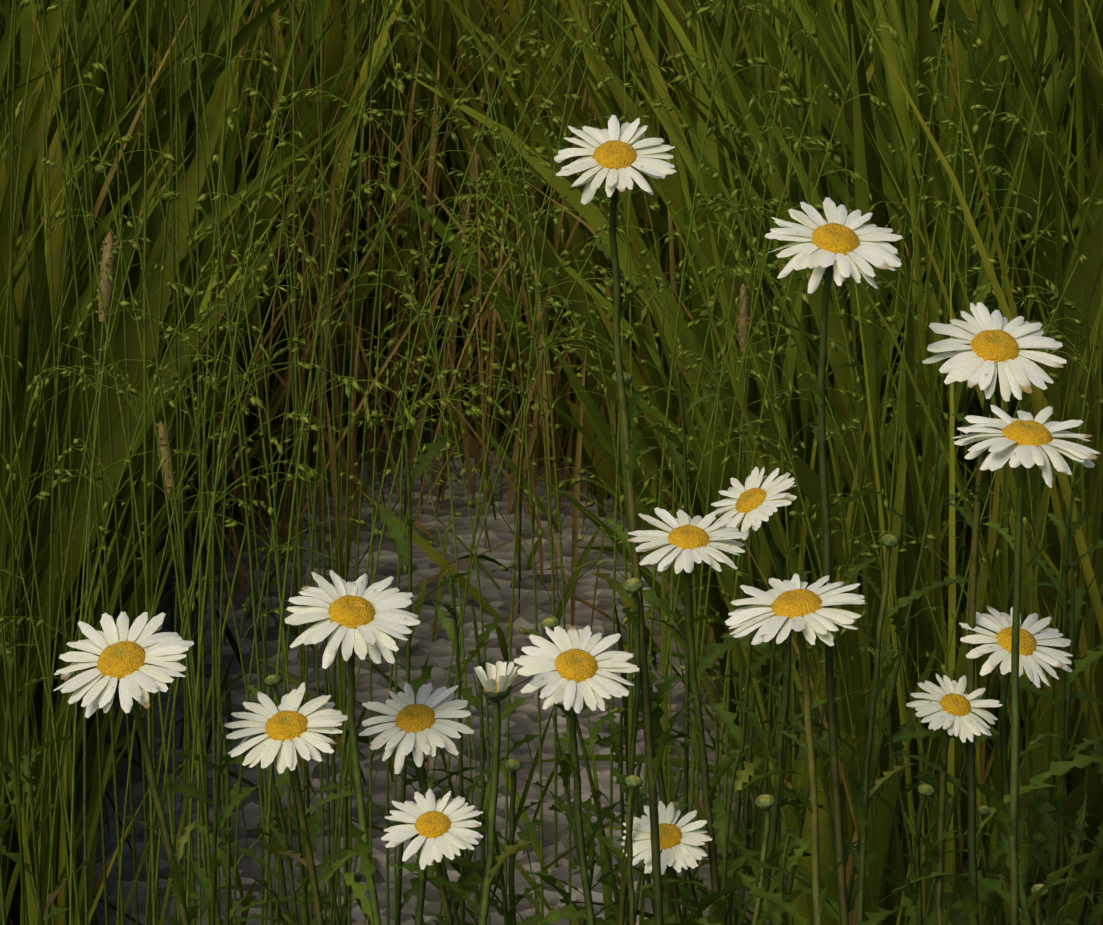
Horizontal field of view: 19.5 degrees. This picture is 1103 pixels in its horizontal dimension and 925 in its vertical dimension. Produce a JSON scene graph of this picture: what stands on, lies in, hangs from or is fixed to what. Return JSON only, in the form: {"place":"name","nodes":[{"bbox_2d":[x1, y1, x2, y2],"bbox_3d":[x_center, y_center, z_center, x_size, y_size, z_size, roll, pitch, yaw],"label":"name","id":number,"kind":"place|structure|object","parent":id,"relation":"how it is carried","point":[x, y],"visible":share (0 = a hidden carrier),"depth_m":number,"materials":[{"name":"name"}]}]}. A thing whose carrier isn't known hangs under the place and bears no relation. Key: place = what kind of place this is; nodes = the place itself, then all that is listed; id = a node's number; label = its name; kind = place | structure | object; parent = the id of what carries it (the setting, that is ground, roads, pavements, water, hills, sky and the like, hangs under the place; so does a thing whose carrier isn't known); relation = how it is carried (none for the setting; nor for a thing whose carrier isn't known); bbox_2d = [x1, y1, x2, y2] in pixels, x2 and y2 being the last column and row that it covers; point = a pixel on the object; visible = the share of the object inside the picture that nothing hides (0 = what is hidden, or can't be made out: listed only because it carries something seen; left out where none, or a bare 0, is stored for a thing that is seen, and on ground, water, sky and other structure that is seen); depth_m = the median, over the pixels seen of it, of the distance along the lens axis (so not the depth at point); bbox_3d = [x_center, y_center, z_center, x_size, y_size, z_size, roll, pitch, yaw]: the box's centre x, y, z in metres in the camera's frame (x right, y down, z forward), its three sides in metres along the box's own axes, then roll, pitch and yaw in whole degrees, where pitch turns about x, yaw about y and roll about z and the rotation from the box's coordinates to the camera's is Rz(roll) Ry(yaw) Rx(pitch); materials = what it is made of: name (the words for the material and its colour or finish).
{"place":"outdoors","nodes":[
{"label":"outdoors","id":0,"kind":"place"},
{"bbox_2d":[76,407,1095,924],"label":"ground","id":1,"kind":"structure","parent":0,"point":[522,719],"depth_m":2.32,"materials":[{"name":"grey stone"}]},
{"bbox_2d":[53,612,197,924],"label":"daisy","id":2,"kind":"object","parent":1,"relation":"on","point":[124,658],"visible":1,"depth_m":1.16,"materials":[{"name":"white plant"}]},
{"bbox_2d":[225,682,355,924],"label":"daisy","id":3,"kind":"object","parent":1,"relation":"on","point":[288,727],"visible":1,"depth_m":1.18,"materials":[{"name":"white plant"}]},
{"bbox_2d":[285,570,419,924],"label":"daisy","id":4,"kind":"object","parent":1,"relation":"on","point":[360,621],"visible":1,"depth_m":1.16,"materials":[{"name":"white plant"}]},
{"bbox_2d":[79,321,738,924],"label":"grass patch","id":5,"kind":"object","parent":1,"relation":"on","point":[501,637],"visible":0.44,"depth_m":2.29,"materials":[{"name":"green plant"}]},
{"bbox_2d":[359,682,473,924],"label":"daisy","id":6,"kind":"object","parent":1,"relation":"on","point":[419,730],"visible":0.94,"depth_m":1.20,"materials":[{"name":"white plant"}]},
{"bbox_2d":[381,789,482,924],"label":"daisy","id":7,"kind":"object","parent":1,"relation":"on","point":[438,827],"visible":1,"depth_m":1.17,"materials":[{"name":"white plant"}]},
{"bbox_2d":[430,661,540,924],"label":"daisy","id":8,"kind":"object","parent":1,"relation":"on","point":[499,689],"visible":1,"depth_m":1.18,"materials":[{"name":"green plant"}]},
{"bbox_2d":[462,759,547,924],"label":"bud","id":9,"kind":"object","parent":1,"relation":"on","point":[512,766],"visible":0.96,"depth_m":1.21,"materials":[{"name":"green plant"}]},
{"bbox_2d":[0,0,1063,661],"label":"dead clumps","id":10,"kind":"object","parent":1,"relation":"on","point":[398,348],"visible":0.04,"depth_m":2.71,"materials":[{"name":"brown plant"}]},
{"bbox_2d":[0,0,1102,924],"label":"grass","id":11,"kind":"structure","parent":1,"relation":"on","point":[1032,32],"depth_m":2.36,"materials":[{"name":"green plant"}]},
{"bbox_2d":[0,0,1102,924],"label":"grass seed heads","id":12,"kind":"object","parent":1,"relation":"on","point":[207,528],"depth_m":1.46,"materials":[{"name":"green plant"}]},
{"bbox_2d":[0,371,1102,924],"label":"daisy leaves","id":13,"kind":"object","parent":1,"relation":"on","point":[746,831],"visible":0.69,"depth_m":1.32,"materials":[{"name":"green plant"}]},
{"bbox_2d":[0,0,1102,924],"bbox_3d":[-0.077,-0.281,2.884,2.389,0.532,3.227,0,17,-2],"label":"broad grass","id":14,"kind":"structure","parent":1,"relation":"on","point":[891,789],"depth_m":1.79,"materials":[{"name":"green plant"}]},
{"bbox_2d":[10,282,1101,924],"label":"grass","id":15,"kind":"structure","parent":1,"relation":"on","point":[430,552],"depth_m":2.25,"materials":[{"name":"green plant"}]},
{"bbox_2d":[514,625,639,924],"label":"daisy","id":16,"kind":"object","parent":1,"relation":"on","point":[573,679],"visible":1,"depth_m":1.18,"materials":[{"name":"white plant"}]},
{"bbox_2d":[538,578,713,924],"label":"bud","id":17,"kind":"object","parent":1,"relation":"on","point":[633,586],"visible":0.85,"depth_m":1.19,"materials":[{"name":"green plant"}]},
{"bbox_2d":[575,371,684,923],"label":"bud","id":18,"kind":"object","parent":1,"relation":"on","point":[657,712],"visible":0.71,"depth_m":1.22,"materials":[{"name":"green plant"}]},
{"bbox_2d":[554,115,753,924],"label":"daisy","id":19,"kind":"object","parent":1,"relation":"on","point":[616,158],"visible":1,"depth_m":1.19,"materials":[{"name":"white plant"}]},
{"bbox_2d":[604,775,703,924],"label":"bud","id":20,"kind":"object","parent":1,"relation":"on","point":[632,782],"visible":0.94,"depth_m":1.16,"materials":[{"name":"green plant"}]},
{"bbox_2d":[621,801,711,924],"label":"daisy","id":21,"kind":"object","parent":1,"relation":"on","point":[681,840],"visible":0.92,"depth_m":1.20,"materials":[{"name":"white plant"}]},
{"bbox_2d":[627,507,760,924],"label":"daisy","id":22,"kind":"object","parent":1,"relation":"on","point":[686,540],"visible":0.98,"depth_m":1.20,"materials":[{"name":"white plant"}]},
{"bbox_2d":[694,794,806,924],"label":"bud","id":23,"kind":"object","parent":1,"relation":"on","point":[765,802],"visible":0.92,"depth_m":1.19,"materials":[{"name":"green plant"}]},
{"bbox_2d":[698,467,839,919],"bbox_3d":[0.076,0.242,1.268,0.103,0.469,0.139,4,17,13],"label":"daisy","id":24,"kind":"object","parent":1,"relation":"on","point":[752,503],"visible":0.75,"depth_m":1.25,"materials":[{"name":"white plant"}]},
{"bbox_2d":[725,573,865,924],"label":"daisy","id":25,"kind":"object","parent":1,"relation":"on","point":[795,604],"visible":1,"depth_m":1.15,"materials":[{"name":"white plant"}]},
{"bbox_2d":[744,197,902,924],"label":"daisy","id":26,"kind":"object","parent":1,"relation":"on","point":[842,244],"visible":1,"depth_m":1.17,"materials":[{"name":"white plant"}]},
{"bbox_2d":[795,534,950,924],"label":"bud","id":27,"kind":"object","parent":1,"relation":"on","point":[889,541],"visible":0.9,"depth_m":1.24,"materials":[{"name":"green plant"}]},
{"bbox_2d":[882,784,958,924],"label":"bud","id":28,"kind":"object","parent":1,"relation":"on","point":[924,790],"visible":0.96,"depth_m":1.22,"materials":[{"name":"green plant"}]},
{"bbox_2d":[906,674,1002,924],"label":"daisy","id":29,"kind":"object","parent":1,"relation":"on","point":[949,705],"visible":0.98,"depth_m":1.22,"materials":[{"name":"white plant"}]},
{"bbox_2d":[885,302,1066,924],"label":"daisy","id":30,"kind":"object","parent":1,"relation":"on","point":[996,340],"visible":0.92,"depth_m":1.20,"materials":[{"name":"white plant"}]},
{"bbox_2d":[952,405,1102,924],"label":"daisy","id":31,"kind":"object","parent":1,"relation":"on","point":[1025,440],"visible":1,"depth_m":1.16,"materials":[{"name":"white plant"}]},
{"bbox_2d":[959,605,1099,924],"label":"daisy","id":32,"kind":"object","parent":1,"relation":"on","point":[1033,635],"visible":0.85,"depth_m":1.23,"materials":[{"name":"white plant"}]},
{"bbox_2d":[1019,883,1048,924],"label":"bud","id":33,"kind":"object","parent":1,"relation":"on","point":[1035,888],"visible":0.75,"depth_m":1.18,"materials":[{"name":"green plant"}]}
]}

